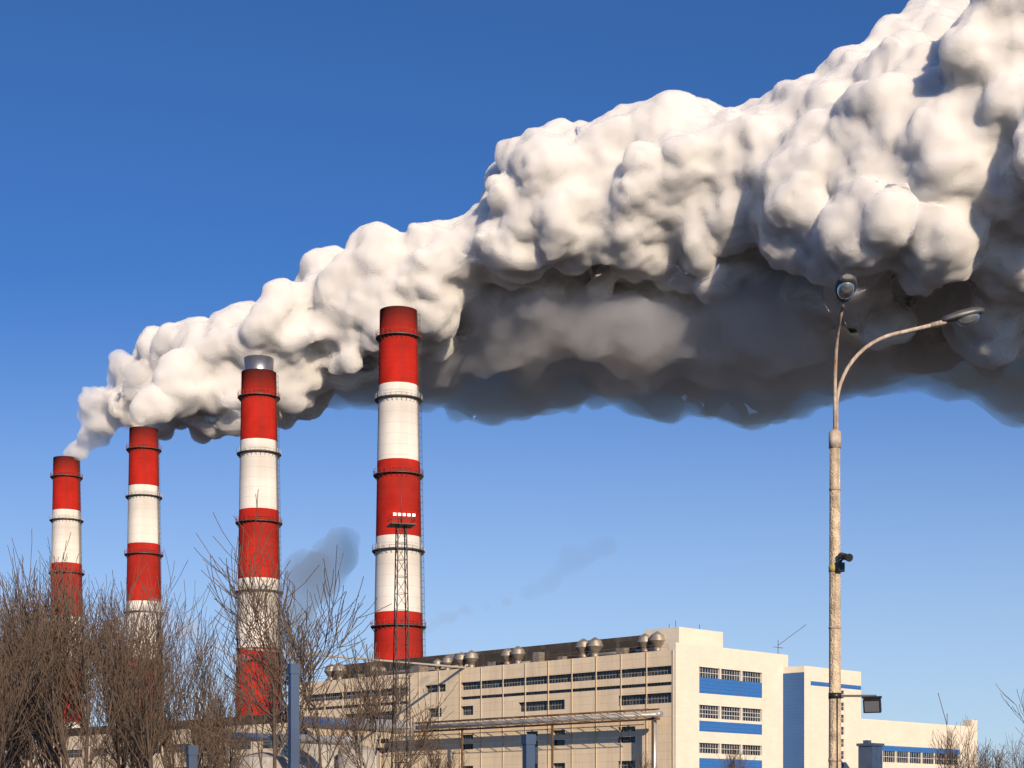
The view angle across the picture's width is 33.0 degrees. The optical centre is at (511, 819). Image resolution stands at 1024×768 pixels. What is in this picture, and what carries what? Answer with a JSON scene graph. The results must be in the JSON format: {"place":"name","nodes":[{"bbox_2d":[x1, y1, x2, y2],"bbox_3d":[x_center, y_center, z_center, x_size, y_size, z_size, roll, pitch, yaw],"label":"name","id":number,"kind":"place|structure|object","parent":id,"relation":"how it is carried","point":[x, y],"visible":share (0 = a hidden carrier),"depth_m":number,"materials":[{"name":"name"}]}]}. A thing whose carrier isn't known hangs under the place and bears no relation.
{"place":"outdoors","nodes":[
{"label":"outdoors","id":0,"kind":"place"},
{"bbox_2d":[386,490,415,767],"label":"lattice tower","id":1,"kind":"structure","parent":0,"point":[398,525],"depth_m":249.59,"materials":[{"name":"metal"}]},
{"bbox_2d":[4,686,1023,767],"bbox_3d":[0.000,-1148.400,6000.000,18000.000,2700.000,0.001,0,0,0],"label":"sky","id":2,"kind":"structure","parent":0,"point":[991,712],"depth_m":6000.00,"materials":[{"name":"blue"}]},
{"label":"ground","id":3,"kind":"structure","parent":0,"visible":0},
{"bbox_2d":[0,601,63,767],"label":"bare shrub","id":4,"kind":"object","parent":3,"relation":"on","point":[5,691],"visible":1,"depth_m":54.72,"materials":[{"name":"brown plant"}]},
{"bbox_2d":[0,565,73,767],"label":"bare shrub","id":5,"kind":"object","parent":3,"relation":"on","point":[2,765],"visible":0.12,"depth_m":61.40,"materials":[{"name":"brown plant"}]},
{"bbox_2d":[0,561,74,767],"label":"bare shrub","id":6,"kind":"object","parent":3,"relation":"on","point":[17,758],"visible":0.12,"depth_m":62.26,"materials":[{"name":"brown plant"}]},
{"bbox_2d":[0,584,76,767],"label":"bare shrub","id":7,"kind":"object","parent":3,"relation":"on","point":[33,696],"visible":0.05,"depth_m":65.57,"materials":[{"name":"brown plant"}]},
{"bbox_2d":[0,529,97,767],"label":"bare shrub","id":8,"kind":"object","parent":3,"relation":"on","point":[38,624],"visible":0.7,"depth_m":59.84,"materials":[{"name":"brown plant"}]},
{"bbox_2d":[0,545,98,767],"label":"bare shrub","id":9,"kind":"object","parent":3,"relation":"on","point":[64,627],"visible":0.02,"depth_m":69.35,"materials":[{"name":"brown plant"}]},
{"bbox_2d":[0,572,103,767],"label":"bare shrub","id":10,"kind":"object","parent":3,"relation":"on","point":[55,754],"visible":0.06,"depth_m":67.95,"materials":[{"name":"brown plant"}]},
{"bbox_2d":[0,582,126,767],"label":"bare shrub","id":11,"kind":"object","parent":3,"relation":"on","point":[30,756],"visible":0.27,"depth_m":60.65,"materials":[{"name":"brown plant"}]},
{"bbox_2d":[48,456,84,727],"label":"chimney","id":12,"kind":"object","parent":3,"relation":"on","point":[66,520],"visible":0.44,"depth_m":568.10,"materials":[{"name":"red concrete"}]},
{"bbox_2d":[52,716,134,767],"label":"bare shrub","id":13,"kind":"object","parent":3,"relation":"on","point":[103,762],"visible":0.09,"depth_m":103.50,"materials":[{"name":"brown plant"}]},
{"bbox_2d":[8,555,200,767],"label":"bare shrub","id":14,"kind":"object","parent":3,"relation":"on","point":[81,667],"visible":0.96,"depth_m":58.23,"materials":[{"name":"brown plant"}]},
{"bbox_2d":[63,604,178,767],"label":"bare shrub","id":15,"kind":"object","parent":3,"relation":"on","point":[111,754],"visible":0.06,"depth_m":74.73,"materials":[{"name":"brown plant"}]},
{"bbox_2d":[68,548,187,767],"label":"bare shrub","id":16,"kind":"object","parent":3,"relation":"on","point":[123,757],"visible":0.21,"depth_m":74.02,"materials":[{"name":"brown plant"}]},
{"bbox_2d":[89,630,183,767],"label":"bare shrub","id":17,"kind":"object","parent":3,"relation":"on","point":[148,719],"visible":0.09,"depth_m":74.63,"materials":[{"name":"brown plant"}]},
{"bbox_2d":[68,570,208,767],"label":"bare shrub","id":18,"kind":"object","parent":3,"relation":"on","point":[148,749],"visible":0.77,"depth_m":64.14,"materials":[{"name":"brown plant"}]},
{"bbox_2d":[123,426,164,718],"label":"chimney","id":19,"kind":"object","parent":3,"relation":"on","point":[143,497],"visible":0.52,"depth_m":519.91,"materials":[{"name":"red concrete"}]},
{"bbox_2d":[77,577,211,767],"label":"bare shrub","id":20,"kind":"object","parent":3,"relation":"on","point":[117,746],"visible":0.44,"depth_m":70.28,"materials":[{"name":"brown plant"}]},
{"bbox_2d":[112,589,229,767],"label":"bare shrub","id":21,"kind":"object","parent":3,"relation":"on","point":[169,751],"visible":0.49,"depth_m":74.94,"materials":[{"name":"brown plant"}]},
{"bbox_2d":[140,586,258,767],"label":"bare shrub","id":22,"kind":"object","parent":3,"relation":"on","point":[204,691],"visible":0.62,"depth_m":78.11,"materials":[{"name":"brown plant"}]},
{"bbox_2d":[174,678,236,767],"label":"bare shrub","id":23,"kind":"object","parent":3,"relation":"on","point":[192,741],"visible":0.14,"depth_m":94.80,"materials":[{"name":"brown plant"}]},
{"bbox_2d":[189,691,251,767],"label":"bare shrub","id":24,"kind":"object","parent":3,"relation":"on","point":[228,748],"visible":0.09,"depth_m":102.50,"materials":[{"name":"brown plant"}]},
{"bbox_2d":[177,655,270,767],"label":"bare shrub","id":25,"kind":"object","parent":3,"relation":"on","point":[245,717],"visible":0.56,"depth_m":89.25,"materials":[{"name":"brown plant"}]},
{"bbox_2d":[235,355,284,716],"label":"chimney","id":26,"kind":"object","parent":3,"relation":"on","point":[258,454],"visible":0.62,"depth_m":433.82,"materials":[{"name":"red concrete"}]},
{"bbox_2d":[186,489,391,767],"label":"tree","id":27,"kind":"object","parent":3,"relation":"on","point":[273,695],"visible":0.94,"depth_m":47.85,"materials":[{"name":"brown plant"}]},
{"bbox_2d":[221,553,396,767],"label":"bare shrub","id":28,"kind":"object","parent":3,"relation":"on","point":[317,731],"visible":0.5,"depth_m":52.00,"materials":[{"name":"brown plant"}]},
{"bbox_2d":[319,631,457,767],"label":"bare shrub","id":29,"kind":"object","parent":3,"relation":"on","point":[374,705],"visible":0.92,"depth_m":65.81,"materials":[{"name":"brown plant"}]},
{"bbox_2d":[371,306,425,661],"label":"chimney","id":30,"kind":"object","parent":3,"relation":"on","point":[398,400],"visible":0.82,"depth_m":395.81,"materials":[{"name":"red concrete"}]},
{"bbox_2d":[417,730,466,767],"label":"bare shrub","id":31,"kind":"object","parent":3,"relation":"on","point":[431,760],"visible":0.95,"depth_m":94.67,"materials":[{"name":"brown plant"}]},
{"bbox_2d":[13,627,976,767],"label":"factory building","id":32,"kind":"structure","parent":3,"relation":"on","point":[707,694],"depth_m":320.50,"materials":[{"name":"beige concrete"}]},
{"bbox_2d":[186,663,883,767],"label":"steel yard posts","id":33,"kind":"object","parent":3,"relation":"on","point":[870,754],"visible":0.62,"depth_m":318.13,"materials":[{"name":"blue metal"}]},
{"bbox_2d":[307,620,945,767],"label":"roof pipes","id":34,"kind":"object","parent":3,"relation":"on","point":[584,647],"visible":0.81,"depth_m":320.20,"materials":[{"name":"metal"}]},
{"bbox_2d":[630,746,655,767],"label":"bare shrub","id":35,"kind":"object","parent":3,"relation":"on","point":[644,766],"visible":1,"depth_m":129.55,"materials":[{"name":"brown plant"}]},
{"bbox_2d":[714,745,752,767],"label":"bare shrub","id":36,"kind":"object","parent":3,"relation":"on","point":[733,762],"visible":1,"depth_m":149.81,"materials":[{"name":"brown plant"}]},
{"bbox_2d":[828,274,984,767],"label":"street lamp","id":37,"kind":"object","parent":3,"relation":"on","point":[845,288],"visible":1,"depth_m":29.92,"materials":[{"name":"metal"}]},
{"bbox_2d":[926,715,992,767],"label":"bare shrub","id":38,"kind":"object","parent":3,"relation":"on","point":[950,749],"visible":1,"depth_m":109.97,"materials":[{"name":"brown plant"}]},
{"bbox_2d":[964,738,1010,767],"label":"bare shrub","id":39,"kind":"object","parent":3,"relation":"on","point":[998,758],"visible":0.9,"depth_m":124.76,"materials":[{"name":"brown plant"}]},
{"bbox_2d":[993,730,1023,767],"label":"bare shrub","id":40,"kind":"object","parent":3,"relation":"on","point":[1016,757],"visible":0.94,"depth_m":139.81,"materials":[{"name":"brown plant"}]},
{"bbox_2d":[995,683,1023,744],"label":"tree","id":41,"kind":"object","parent":3,"relation":"on","point":[1016,706],"visible":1,"depth_m":71.46,"materials":[{"name":"brown plant"}]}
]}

